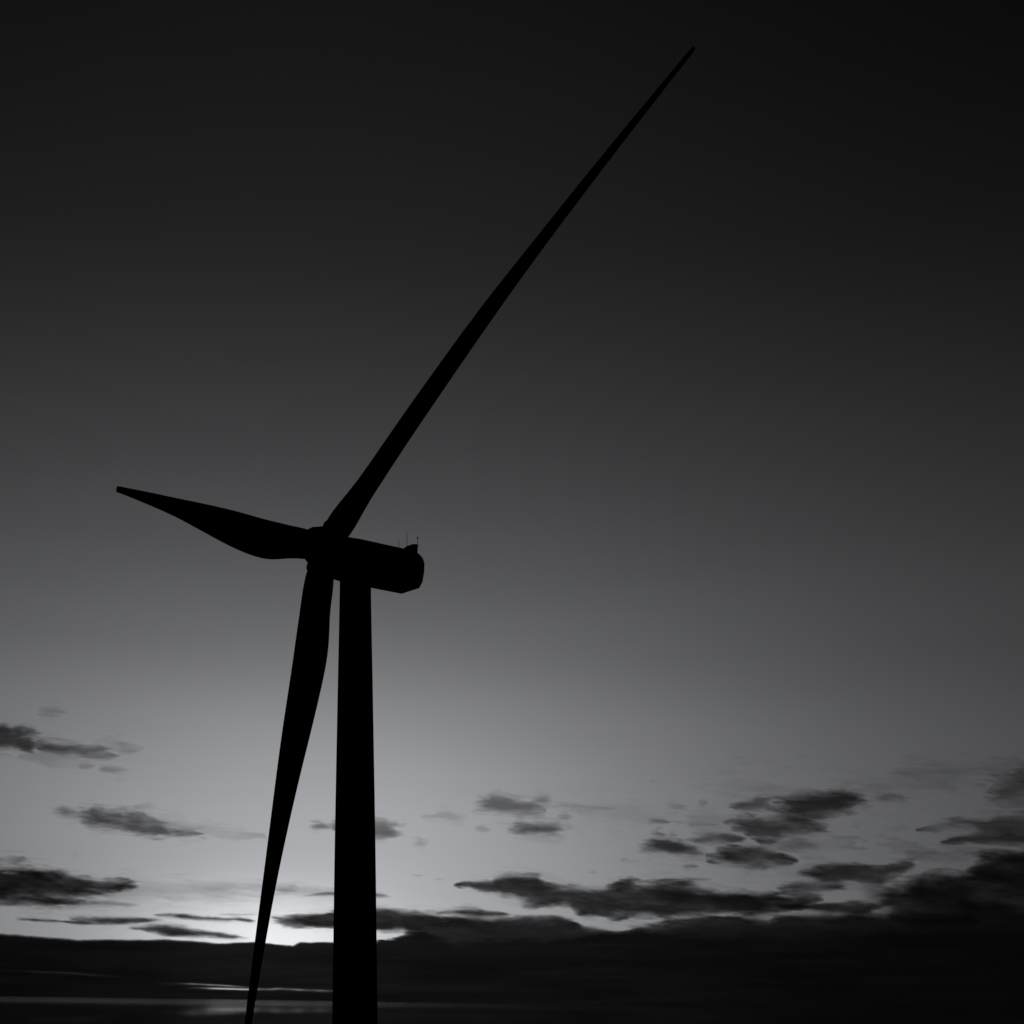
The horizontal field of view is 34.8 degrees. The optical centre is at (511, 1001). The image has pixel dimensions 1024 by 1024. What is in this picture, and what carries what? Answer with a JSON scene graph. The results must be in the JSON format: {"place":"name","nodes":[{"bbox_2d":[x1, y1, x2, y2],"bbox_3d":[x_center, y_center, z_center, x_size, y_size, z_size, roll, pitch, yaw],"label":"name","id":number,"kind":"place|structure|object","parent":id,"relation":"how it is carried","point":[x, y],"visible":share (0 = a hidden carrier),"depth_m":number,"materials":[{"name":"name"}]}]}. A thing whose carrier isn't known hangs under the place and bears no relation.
{"place":"outdoors","nodes":[
{"label":"outdoors","id":0,"kind":"place"},
{"bbox_2d":[0,995,1023,1023],"bbox_3d":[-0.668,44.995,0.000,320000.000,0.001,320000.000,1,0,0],"label":"sea","id":1,"kind":"structure","parent":0,"point":[29,1009],"depth_m":6571.82,"materials":[{"name":"black liquid"}]},
{"bbox_2d":[0,0,1023,1009],"label":"sky","id":2,"kind":"structure","parent":0,"point":[701,682],"materials":[{"name":"grey"}]},
{"bbox_3d":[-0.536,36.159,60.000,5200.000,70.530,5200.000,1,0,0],"label":"hill ground","id":3,"kind":"structure","parent":0,"visible":0},
{"bbox_2d":[116,47,694,1023],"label":"wind turbine","id":4,"kind":"object","parent":3,"relation":"on","point":[330,551],"visible":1,"depth_m":118.21,"materials":[{"name":"paint"}]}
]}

